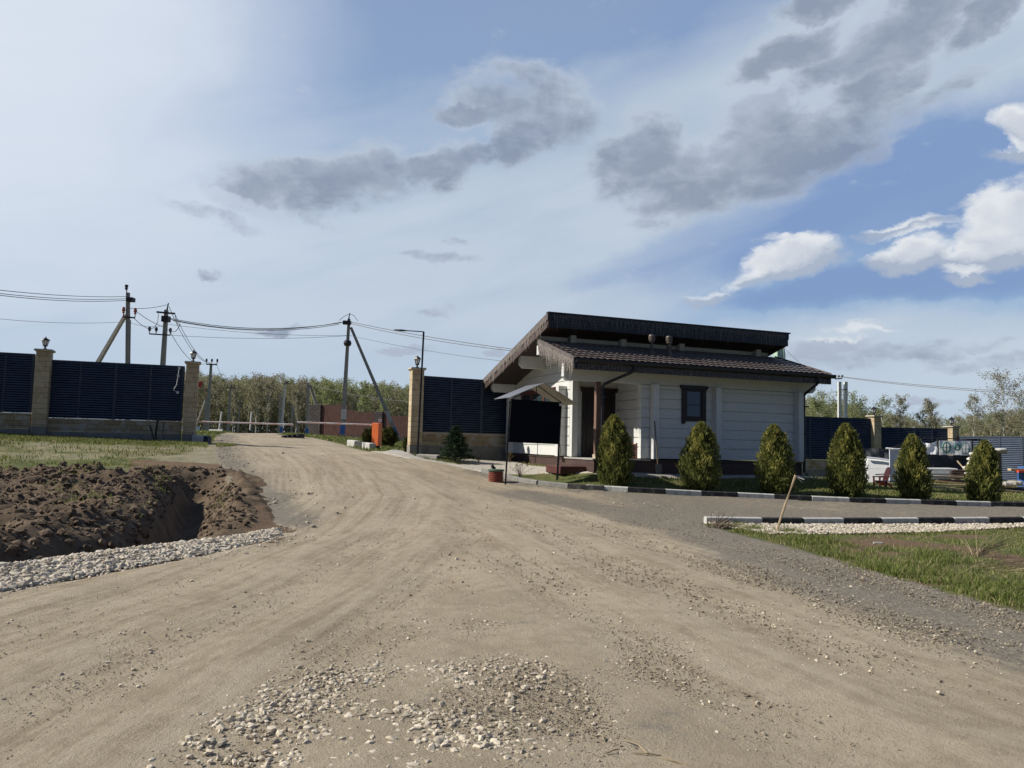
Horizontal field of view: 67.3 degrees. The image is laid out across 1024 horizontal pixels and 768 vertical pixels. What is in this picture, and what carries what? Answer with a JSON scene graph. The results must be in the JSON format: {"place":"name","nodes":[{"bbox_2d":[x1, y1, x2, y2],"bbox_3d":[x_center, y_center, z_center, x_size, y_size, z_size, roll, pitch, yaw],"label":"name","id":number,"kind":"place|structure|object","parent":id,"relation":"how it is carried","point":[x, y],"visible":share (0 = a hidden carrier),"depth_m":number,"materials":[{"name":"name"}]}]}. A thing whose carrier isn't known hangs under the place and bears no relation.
{"place":"outdoors","nodes":[
{"label":"outdoors","id":0,"kind":"place"},
{"bbox_2d":[115,430,539,454],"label":"grass","id":1,"kind":"structure","parent":0,"point":[343,440],"depth_m":36.97,"materials":[{"name":"green plant"}]},
{"bbox_2d":[146,593,704,767],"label":"gravel","id":2,"kind":"structure","parent":0,"point":[207,741],"depth_m":4.39,"materials":[{"name":"grey gravel"}]},
{"bbox_2d":[371,449,596,474],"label":"path","id":3,"kind":"structure","parent":0,"point":[486,464],"depth_m":25.64,"materials":[{"name":"grey concrete"}]},
{"bbox_2d":[0,433,1023,767],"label":"road","id":4,"kind":"structure","parent":0,"point":[918,729],"depth_m":6.23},
{"bbox_2d":[0,527,325,597],"bbox_3d":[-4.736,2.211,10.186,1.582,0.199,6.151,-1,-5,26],"label":"gravel","id":5,"kind":"structure","parent":4,"relation":"on","point":[15,575],"depth_m":9.33,"materials":[{"name":"white gravel"}]},
{"bbox_2d":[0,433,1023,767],"bbox_3d":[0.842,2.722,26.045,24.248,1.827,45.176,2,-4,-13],"label":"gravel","id":6,"kind":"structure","parent":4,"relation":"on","point":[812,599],"depth_m":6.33,"materials":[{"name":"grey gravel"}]},
{"bbox_2d":[0,428,1023,612],"bbox_3d":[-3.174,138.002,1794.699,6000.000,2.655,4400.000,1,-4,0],"label":"ground","id":7,"kind":"structure","parent":0,"point":[184,516],"depth_m":15.58,"materials":[{"name":"brown soil"}]},
{"bbox_2d":[0,352,35,434],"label":"louvre fence","id":8,"kind":"object","parent":7,"relation":"on","point":[17,372],"visible":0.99,"depth_m":27.49,"materials":[{"name":"metal"}]},
{"bbox_2d":[30,337,55,435],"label":"stone pillar","id":9,"kind":"structure","parent":7,"relation":"on","point":[41,389],"depth_m":27.64,"materials":[{"name":"stone"}]},
{"bbox_2d":[0,458,229,519],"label":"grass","id":10,"kind":"structure","parent":7,"relation":"on","point":[95,494],"depth_m":17.20,"materials":[{"name":"plant"}]},
{"bbox_2d":[47,360,184,440],"bbox_3d":[-14.841,1.043,28.663,4.734,3.680,0.260,3,-5,-18],"label":"louvre fence","id":11,"kind":"object","parent":7,"relation":"on","point":[95,394],"visible":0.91,"depth_m":28.67,"materials":[{"name":"metal"}]},
{"bbox_2d":[96,284,136,362],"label":"utility pole","id":12,"kind":"object","parent":7,"relation":"on","point":[126,317],"visible":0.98,"depth_m":45.34,"materials":[{"name":"concrete"}]},
{"bbox_2d":[0,432,237,468],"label":"grass","id":13,"kind":"structure","parent":7,"relation":"on","point":[4,437],"depth_m":25.58,"materials":[{"name":"green plant"}]},
{"bbox_2d":[0,461,256,559],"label":"soil clods","id":14,"kind":"object","parent":7,"relation":"on","point":[20,533],"visible":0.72,"depth_m":14.69,"materials":[{"name":"soil"}]},
{"bbox_2d":[148,303,174,420],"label":"utility pole","id":15,"kind":"object","parent":7,"relation":"on","point":[165,319],"visible":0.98,"depth_m":46.12,"materials":[{"name":"concrete"}]},
{"bbox_2d":[182,350,200,441],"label":"stone pillar","id":16,"kind":"structure","parent":7,"relation":"on","point":[191,397],"depth_m":29.31,"materials":[{"name":"stone"}]},
{"bbox_2d":[205,359,217,430],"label":"utility pole","id":17,"kind":"object","parent":7,"relation":"on","point":[208,400],"visible":0.98,"depth_m":72.00,"materials":[{"name":"concrete"}]},
{"bbox_2d":[226,383,242,432],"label":"birch tree","id":18,"kind":"object","parent":7,"relation":"on","point":[234,414],"visible":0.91,"depth_m":124.91,"materials":[{"name":"green plant"}]},
{"bbox_2d":[188,421,292,434],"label":"barrier gate","id":19,"kind":"structure","parent":7,"relation":"on","point":[243,423],"depth_m":31.53,"materials":[{"name":"white metal"}]},
{"bbox_2d":[248,380,268,432],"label":"birch tree","id":20,"kind":"object","parent":7,"relation":"on","point":[257,386],"visible":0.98,"depth_m":117.91,"materials":[{"name":"green plant"}]},
{"bbox_2d":[259,376,278,432],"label":"birch tree","id":21,"kind":"object","parent":7,"relation":"on","point":[271,391],"visible":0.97,"depth_m":120.08,"materials":[{"name":"green plant"}]},
{"bbox_2d":[290,384,304,431],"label":"birch tree","id":22,"kind":"object","parent":7,"relation":"on","point":[297,404],"visible":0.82,"depth_m":111.96,"materials":[{"name":"green plant"}]},
{"bbox_2d":[305,383,317,433],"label":"utility pole","id":23,"kind":"object","parent":7,"relation":"on","point":[309,387],"visible":0.62,"depth_m":59.96,"materials":[{"name":"concrete"}]},
{"bbox_2d":[319,382,333,404],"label":"birch tree","id":24,"kind":"object","parent":7,"relation":"on","point":[324,393],"visible":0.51,"depth_m":120.07,"materials":[{"name":"green plant"}]},
{"bbox_2d":[297,419,381,448],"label":"barrier gate","id":25,"kind":"structure","parent":7,"relation":"on","point":[377,434],"depth_m":32.74,"materials":[{"name":"orange metal"}]},
{"bbox_2d":[355,380,370,425],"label":"birch tree","id":26,"kind":"object","parent":7,"relation":"on","point":[362,391],"visible":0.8,"depth_m":114.82,"materials":[{"name":"green plant"}]},
{"bbox_2d":[339,313,400,440],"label":"utility pole","id":27,"kind":"object","parent":7,"relation":"on","point":[347,343],"visible":0.88,"depth_m":50.23,"materials":[{"name":"concrete"}]},
{"bbox_2d":[379,383,393,411],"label":"birch tree","id":28,"kind":"object","parent":7,"relation":"on","point":[385,396],"visible":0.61,"depth_m":117.80,"materials":[{"name":"green plant"}]},
{"bbox_2d":[382,426,399,446],"bbox_3d":[-5.664,2.421,35.367,1.010,1.052,1.013,1,-4,0],"label":"garden shrub","id":29,"kind":"object","parent":7,"relation":"on","point":[390,438],"visible":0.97,"depth_m":35.20,"materials":[{"name":"green plant"}]},
{"bbox_2d":[309,404,495,446],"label":"plank fence","id":30,"kind":"object","parent":7,"relation":"on","point":[325,413],"visible":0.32,"depth_m":53.83,"materials":[{"name":"brown wood"}]},
{"bbox_2d":[394,329,424,455],"bbox_3d":[-3.694,0.294,27.250,1.119,4.478,0.280,1,-4,0],"label":"lamp post","id":31,"kind":"object","parent":7,"relation":"on","point":[420,384],"visible":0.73,"depth_m":27.25,"materials":[{"name":"black metal"}]},
{"bbox_2d":[407,355,425,453],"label":"stone pillar","id":32,"kind":"structure","parent":7,"relation":"on","point":[414,392],"depth_m":27.81,"materials":[{"name":"stone"}]},
{"bbox_2d":[437,425,475,460],"bbox_3d":[-1.904,2.062,26.289,1.391,1.376,1.413,1,-4,0],"label":"spruce bush","id":33,"kind":"object","parent":7,"relation":"on","point":[452,451],"visible":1,"depth_m":26.19,"materials":[{"name":"green plant"}]},
{"bbox_2d":[370,450,548,466],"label":"grass","id":34,"kind":"structure","parent":7,"relation":"on","point":[448,461],"depth_m":26.69,"materials":[{"name":"green plant"}]},
{"bbox_2d":[422,376,538,460],"bbox_3d":[-1.198,1.707,29.303,5.105,3.760,0.260,4,-5,-29],"label":"louvre fence","id":35,"kind":"object","parent":7,"relation":"on","point":[469,406],"visible":0.46,"depth_m":29.01,"materials":[{"name":"metal"}]},
{"bbox_2d":[488,469,503,482],"bbox_3d":[-0.473,2.791,22.552,0.487,0.600,0.487,1,-4,0],"label":"drain riser","id":36,"kind":"object","parent":7,"relation":"on","point":[496,475],"visible":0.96,"depth_m":22.37,"materials":[{"name":"brick"}]},
{"bbox_2d":[13,369,1023,435],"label":"wood","id":37,"kind":"object","parent":7,"relation":"on","point":[221,382],"depth_m":131.96,"materials":[{"name":"green plant"}]},
{"bbox_2d":[495,383,576,484],"bbox_3d":[0.668,1.517,22.488,2.102,3.028,1.300,3,-5,-22],"label":"notice board","id":38,"kind":"object","parent":7,"relation":"on","point":[532,421],"visible":0.94,"depth_m":22.38,"materials":[{"name":"black wood"}]},
{"bbox_2d":[538,481,569,487],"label":"kerb stone","id":39,"kind":"object","parent":7,"relation":"on","point":[555,484],"visible":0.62,"depth_m":21.62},
{"bbox_2d":[568,484,603,490],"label":"kerb stone","id":40,"kind":"object","parent":7,"relation":"on","point":[585,487],"visible":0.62,"depth_m":21.18,"materials":[{"name":"black paint"}]},
{"bbox_2d":[174,395,1023,435],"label":"undergrowth","id":41,"kind":"object","parent":7,"relation":"on","point":[301,431],"visible":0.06,"depth_m":132.98,"materials":[{"name":"green plant"}]},
{"bbox_2d":[595,414,635,486],"bbox_3d":[2.922,1.871,21.661,1.205,2.104,1.204,1,-4,0],"label":"thuja shrub","id":42,"kind":"object","parent":7,"relation":"on","point":[614,453],"visible":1,"depth_m":21.42,"materials":[{"name":"green plant"}]},
{"bbox_2d":[628,487,665,493],"bbox_3d":[3.669,3.019,20.945,0.988,0.380,0.150,3,-5,2],"label":"kerb stone","id":43,"kind":"object","parent":7,"relation":"on","point":[646,490],"visible":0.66,"depth_m":20.88,"materials":[{"name":"black paint"}]},
{"bbox_2d":[483,311,835,475],"bbox_3d":[4.705,0.757,27.396,9.500,5.275,8.360,3,-5,-20],"label":"gatehouse","id":44,"kind":"object","parent":7,"relation":"on","point":[737,417],"visible":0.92,"depth_m":24.82,"materials":[{"name":"white paint"}]},
{"bbox_2d":[483,316,545,386],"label":"icicle lights","id":45,"kind":"object","parent":44,"relation":"attached to","point":[501,365],"visible":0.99,"depth_m":26.49,"materials":[{"name":"plastic"}]},
{"bbox_2d":[520,387,555,401],"bbox_3d":[0.873,0.797,27.269,0.078,1.200,3.216,3,-5,-20],"label":"window","id":46,"kind":"structure","parent":44,"relation":"in","point":[528,395],"depth_m":27.64,"materials":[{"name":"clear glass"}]},
{"bbox_2d":[538,342,572,375],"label":"icicle lights","id":47,"kind":"object","parent":44,"relation":"attached to","point":[568,360],"visible":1,"depth_m":23.23,"materials":[{"name":"plastic"}]},
{"bbox_2d":[585,392,611,456],"bbox_3d":[2.861,1.340,25.292,0.966,2.128,0.120,3,-5,-20],"label":"door","id":48,"kind":"structure","parent":44,"relation":"in","point":[589,428],"depth_m":25.22,"materials":[{"name":"brown wood"}]},
{"bbox_2d":[556,315,784,345],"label":"icicle lights","id":49,"kind":"object","parent":44,"relation":"attached to","point":[673,329],"visible":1,"depth_m":25.36,"materials":[{"name":"plastic"}]},
{"bbox_2d":[679,385,708,423],"bbox_3d":[5.729,0.659,24.194,1.046,1.210,0.073,3,-5,-20],"label":"window","id":50,"kind":"structure","parent":44,"relation":"in","point":[693,398],"depth_m":24.20,"materials":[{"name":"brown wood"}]},
{"bbox_2d":[578,363,824,391],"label":"icicle lights","id":51,"kind":"object","parent":44,"relation":"hanging from","point":[677,370],"visible":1,"depth_m":23.70,"materials":[{"name":"plastic"}]},
{"bbox_2d":[665,489,701,495],"bbox_3d":[4.656,3.073,20.959,0.988,0.380,0.150,3,-5,-3],"label":"kerb stone","id":52,"kind":"object","parent":7,"relation":"on","point":[683,492],"visible":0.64,"depth_m":20.90,"materials":[{"name":"white paint"}]},
{"bbox_2d":[675,421,722,490],"bbox_3d":[5.327,2.046,21.815,1.360,2.034,1.329,3,-5,-20],"label":"thuja shrub","id":53,"kind":"object","parent":7,"relation":"on","point":[699,447],"visible":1,"depth_m":21.60,"materials":[{"name":"green plant"}]},
{"bbox_2d":[702,491,737,496],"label":"kerb stone","id":54,"kind":"object","parent":7,"relation":"on","point":[720,493],"visible":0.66,"depth_m":20.94,"materials":[{"name":"black paint"}]},
{"bbox_2d":[703,512,744,528],"bbox_3d":[4.276,2.750,15.538,0.829,0.350,0.852,1,-4,0],"label":"brush pile","id":55,"kind":"object","parent":7,"relation":"on","point":[717,525],"visible":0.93,"depth_m":15.45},
{"bbox_2d":[704,516,761,524],"bbox_3d":[4.748,3.057,16.523,1.268,0.400,0.160,2,-5,-9],"label":"kerb stone","id":56,"kind":"object","parent":7,"relation":"on","point":[755,520],"visible":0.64,"depth_m":16.48,"materials":[{"name":"white paint"}]},
{"bbox_2d":[738,492,774,498],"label":"kerb stone","id":57,"kind":"object","parent":7,"relation":"on","point":[755,495],"visible":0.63,"depth_m":20.95,"materials":[{"name":"white paint"}]},
{"bbox_2d":[753,423,797,493],"bbox_3d":[7.467,2.141,21.836,1.240,2.085,1.272,1,-4,0],"label":"thuja shrub","id":58,"kind":"object","parent":7,"relation":"on","point":[775,450],"visible":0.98,"depth_m":21.60,"materials":[{"name":"green plant"}]},
{"bbox_2d":[761,517,803,523],"bbox_3d":[5.859,3.101,16.702,0.958,0.400,0.160,2,-4,-9],"label":"kerb stone","id":59,"kind":"object","parent":7,"relation":"on","point":[787,520],"visible":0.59,"depth_m":16.64,"materials":[{"name":"black paint"}]},
{"bbox_2d":[776,475,803,530],"bbox_3d":[5.347,2.374,14.859,0.574,1.242,0.059,0,-4,14],"label":"wooden stake","id":60,"kind":"object","parent":7,"relation":"on","point":[785,503],"visible":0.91,"depth_m":14.86,"materials":[{"name":"brown wood"}]},
{"bbox_2d":[774,494,811,500],"bbox_3d":[7.652,3.215,20.985,0.988,0.380,0.150,2,-5,2],"label":"kerb stone","id":61,"kind":"object","parent":7,"relation":"on","point":[797,497],"visible":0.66,"depth_m":20.92,"materials":[{"name":"black paint"}]},
{"bbox_2d":[808,388,835,416],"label":"birch tree","id":62,"kind":"object","parent":7,"relation":"on","point":[815,404],"visible":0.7,"depth_m":94.66,"materials":[{"name":"green plant"}]},
{"bbox_2d":[801,517,843,523],"bbox_3d":[6.812,3.135,16.878,0.958,0.400,0.160,2,-5,-11],"label":"kerb stone","id":63,"kind":"object","parent":7,"relation":"on","point":[823,520],"visible":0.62,"depth_m":16.83,"materials":[{"name":"white paint"}]},
{"bbox_2d":[812,496,849,501],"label":"kerb stone","id":64,"kind":"object","parent":7,"relation":"on","point":[830,499],"visible":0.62,"depth_m":20.86,"materials":[{"name":"white paint"}]},
{"bbox_2d":[794,416,870,478],"bbox_3d":[15.059,3.436,37.598,5.553,3.660,0.260,2,-4,-11],"label":"louvre fence","id":65,"kind":"object","parent":7,"relation":"on","point":[821,431],"visible":0.38,"depth_m":37.67,"materials":[{"name":"metal"}]},
{"bbox_2d":[836,375,842,417],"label":"utility pole","id":66,"kind":"object","parent":7,"relation":"on","point":[839,399],"visible":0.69,"depth_m":60.03,"materials":[{"name":"grey metal"}]},
{"bbox_2d":[841,382,847,417],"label":"utility pole","id":67,"kind":"object","parent":7,"relation":"on","point":[845,399],"visible":0.82,"depth_m":60.03,"materials":[{"name":"grey metal"}]},
{"bbox_2d":[823,423,868,497],"bbox_3d":[9.453,2.163,21.787,1.228,2.192,1.208,2,-4,-12],"label":"thuja shrub","id":68,"kind":"object","parent":7,"relation":"on","point":[846,468],"visible":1,"depth_m":21.54,"materials":[{"name":"green plant"}]},
{"bbox_2d":[842,390,872,417],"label":"birch tree","id":69,"kind":"object","parent":7,"relation":"on","point":[851,405],"visible":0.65,"depth_m":97.63,"materials":[{"name":"green plant"}]},
{"bbox_2d":[843,517,881,523],"bbox_3d":[7.760,3.170,17.080,0.958,0.400,0.160,2,-4,-13],"label":"kerb stone","id":70,"kind":"object","parent":7,"relation":"on","point":[863,520],"visible":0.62,"depth_m":17.02,"materials":[{"name":"black paint"}]},
{"bbox_2d":[704,520,1023,609],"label":"grass","id":71,"kind":"structure","parent":7,"relation":"on","point":[948,539],"depth_m":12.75,"materials":[{"name":"green plant"}]},
{"bbox_2d":[849,497,885,503],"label":"kerb stone","id":72,"kind":"object","parent":7,"relation":"on","point":[866,500],"visible":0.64,"depth_m":20.85,"materials":[{"name":"black paint"}]},
{"bbox_2d":[865,407,882,448],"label":"stone pillar","id":73,"kind":"structure","parent":7,"relation":"on","point":[875,431],"depth_m":38.07,"materials":[{"name":"stone"}]},
{"bbox_2d":[865,457,889,483],"bbox_3d":[14.916,3.514,31.385,0.896,1.094,1.501,0,-5,23],"label":"tarp covered stack","id":74,"kind":"object","parent":7,"relation":"on","point":[877,466],"visible":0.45,"depth_m":30.88,"materials":[{"name":"white plastic"}]},
{"bbox_2d":[863,448,888,458],"bbox_3d":[14.821,2.866,31.304,1.242,0.490,0.323,1,-4,0],"label":"shade cloth","id":75,"kind":"object","parent":74,"relation":"on","point":[877,453],"visible":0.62,"depth_m":31.33,"materials":[{"name":"grey fabric"}]},
{"bbox_2d":[868,392,894,426],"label":"birch tree","id":76,"kind":"object","parent":7,"relation":"on","point":[886,402],"visible":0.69,"depth_m":95.89,"materials":[{"name":"green plant"}]},
{"bbox_2d":[889,450,900,480],"bbox_3d":[15.154,3.200,30.201,0.679,1.312,0.060,1,-4,0],"label":"standing sheet","id":77,"kind":"object","parent":7,"relation":"on","point":[893,454],"visible":0.43,"depth_m":30.19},
{"bbox_2d":[879,517,918,524],"bbox_3d":[8.700,3.206,17.314,0.958,0.400,0.160,2,-4,-14],"label":"kerb stone","id":78,"kind":"object","parent":7,"relation":"on","point":[896,520],"visible":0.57,"depth_m":17.25,"materials":[{"name":"white paint"}]},
{"bbox_2d":[891,391,910,426],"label":"birch tree","id":79,"kind":"object","parent":7,"relation":"on","point":[900,422],"visible":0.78,"depth_m":95.81,"materials":[{"name":"green plant"}]},
{"bbox_2d":[885,498,920,503],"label":"kerb stone","id":80,"kind":"object","parent":7,"relation":"on","point":[901,501],"visible":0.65,"depth_m":20.91,"materials":[{"name":"white paint"}]},
{"bbox_2d":[892,433,935,499],"bbox_3d":[11.383,2.362,21.760,1.065,1.987,1.102,4,-5,-29],"label":"thuja shrub","id":81,"kind":"object","parent":7,"relation":"on","point":[914,475],"visible":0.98,"depth_m":21.57,"materials":[{"name":"green plant"}]},
{"bbox_2d":[881,427,947,479],"bbox_3d":[19.999,3.923,38.147,3.375,3.500,0.260,1,-4,3],"label":"louvre fence","id":82,"kind":"object","parent":7,"relation":"on","point":[891,437],"visible":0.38,"depth_m":38.26,"materials":[{"name":"metal"}]},
{"bbox_2d":[913,397,936,427],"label":"birch tree","id":83,"kind":"object","parent":7,"relation":"on","point":[928,404],"visible":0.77,"depth_m":95.82,"materials":[{"name":"green plant"}]},
{"bbox_2d":[917,517,953,523],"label":"kerb stone","id":84,"kind":"object","parent":7,"relation":"on","point":[939,520],"visible":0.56,"depth_m":17.49,"materials":[{"name":"black paint"}]},
{"bbox_2d":[892,437,980,482],"bbox_3d":[17.063,3.049,30.768,3.800,1.840,0.481,1,-4,0],"label":"banner frame","id":85,"kind":"object","parent":7,"relation":"on","point":[949,454],"visible":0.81,"depth_m":30.72,"materials":[{"name":"white metal"}]},
{"bbox_2d":[920,499,956,505],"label":"kerb stone","id":86,"kind":"object","parent":7,"relation":"on","point":[941,502],"visible":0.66,"depth_m":20.97,"materials":[{"name":"black paint"}]},
{"bbox_2d":[927,468,957,478],"bbox_3d":[16.383,3.444,29.697,1.245,0.421,0.942,1,-4,10],"label":"sheet stack","id":87,"kind":"object","parent":7,"relation":"on","point":[940,471],"visible":0.46,"depth_m":29.25,"materials":[{"name":"metal"}]},
{"bbox_2d":[943,416,960,479],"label":"stone pillar","id":88,"kind":"structure","parent":7,"relation":"on","point":[952,431],"depth_m":37.99,"materials":[{"name":"stone"}]},
{"bbox_2d":[953,517,989,523],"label":"kerb stone","id":89,"kind":"object","parent":7,"relation":"on","point":[959,520],"visible":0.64,"depth_m":17.71,"materials":[{"name":"white paint"}]},
{"bbox_2d":[954,500,990,506],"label":"kerb stone","id":90,"kind":"object","parent":7,"relation":"on","point":[974,503],"visible":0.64,"depth_m":21.05,"materials":[{"name":"white paint"}]},
{"bbox_2d":[959,391,986,435],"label":"birch tree","id":91,"kind":"object","parent":7,"relation":"on","point":[976,415],"visible":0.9,"depth_m":91.83,"materials":[{"name":"green plant"}]},
{"bbox_2d":[963,439,1006,500],"bbox_3d":[13.335,2.494,21.810,1.060,1.923,1.090,1,-4,0],"label":"thuja shrub","id":92,"kind":"object","parent":7,"relation":"on","point":[982,469],"visible":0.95,"depth_m":21.62,"materials":[{"name":"green plant"}]},
{"bbox_2d":[957,436,1023,480],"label":"louvre fence","id":93,"kind":"object","parent":7,"relation":"on","point":[1013,457],"visible":0.41,"depth_m":35.52,"materials":[{"name":"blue metal"}]},
{"bbox_2d":[977,367,1023,435],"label":"birch tree","id":94,"kind":"object","parent":7,"relation":"on","point":[1000,420],"visible":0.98,"depth_m":86.04,"materials":[{"name":"green plant"}]},
{"bbox_2d":[989,517,1023,523],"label":"kerb stone","id":95,"kind":"object","parent":7,"relation":"on","point":[1007,520],"visible":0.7,"depth_m":17.93,"materials":[{"name":"black paint"}]},
{"bbox_2d":[990,501,1023,506],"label":"kerb stone","id":96,"kind":"object","parent":7,"relation":"on","point":[1007,504],"visible":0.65,"depth_m":21.12,"materials":[{"name":"black paint"}]},
{"bbox_2d":[1009,389,1023,435],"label":"birch tree","id":97,"kind":"object","parent":7,"relation":"on","point":[1020,417],"visible":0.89,"depth_m":88.30,"materials":[{"name":"green plant"}]},
{"bbox_2d":[0,0,1023,431],"label":"sky","id":98,"kind":"structure","parent":0,"point":[845,178],"materials":[{"name":"blue"}]},
{"bbox_2d":[629,472,820,478],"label":"pavement","id":99,"kind":"structure","parent":0,"point":[638,474],"depth_m":23.43,"materials":[{"name":"grey concrete"}]},
{"bbox_2d":[534,473,1023,501],"bbox_3d":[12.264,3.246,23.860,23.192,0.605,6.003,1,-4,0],"label":"grass","id":100,"kind":"structure","parent":0,"point":[824,484],"depth_m":22.57,"materials":[{"name":"green plant"}]},
{"bbox_2d":[707,522,1023,534],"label":"gravel","id":101,"kind":"structure","parent":0,"point":[879,528],"depth_m":16.14,"materials":[{"name":"white gravel"}]},
{"bbox_2d":[872,467,893,487],"bbox_3d":[13.748,3.476,28.442,0.616,0.806,0.562,1,-4,0],"label":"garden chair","id":102,"kind":"object","parent":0,"point":[886,476],"visible":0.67,"depth_m":28.38,"materials":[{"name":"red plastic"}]},
{"bbox_2d":[944,552,1023,572],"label":"dry grass","id":103,"kind":"structure","parent":0,"point":[1001,565],"depth_m":10.67,"materials":[{"name":"plant"}]},
{"bbox_2d":[962,520,1014,556],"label":"dry grass","id":104,"kind":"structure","parent":0,"point":[982,553],"depth_m":12.01,"materials":[{"name":"plant"}]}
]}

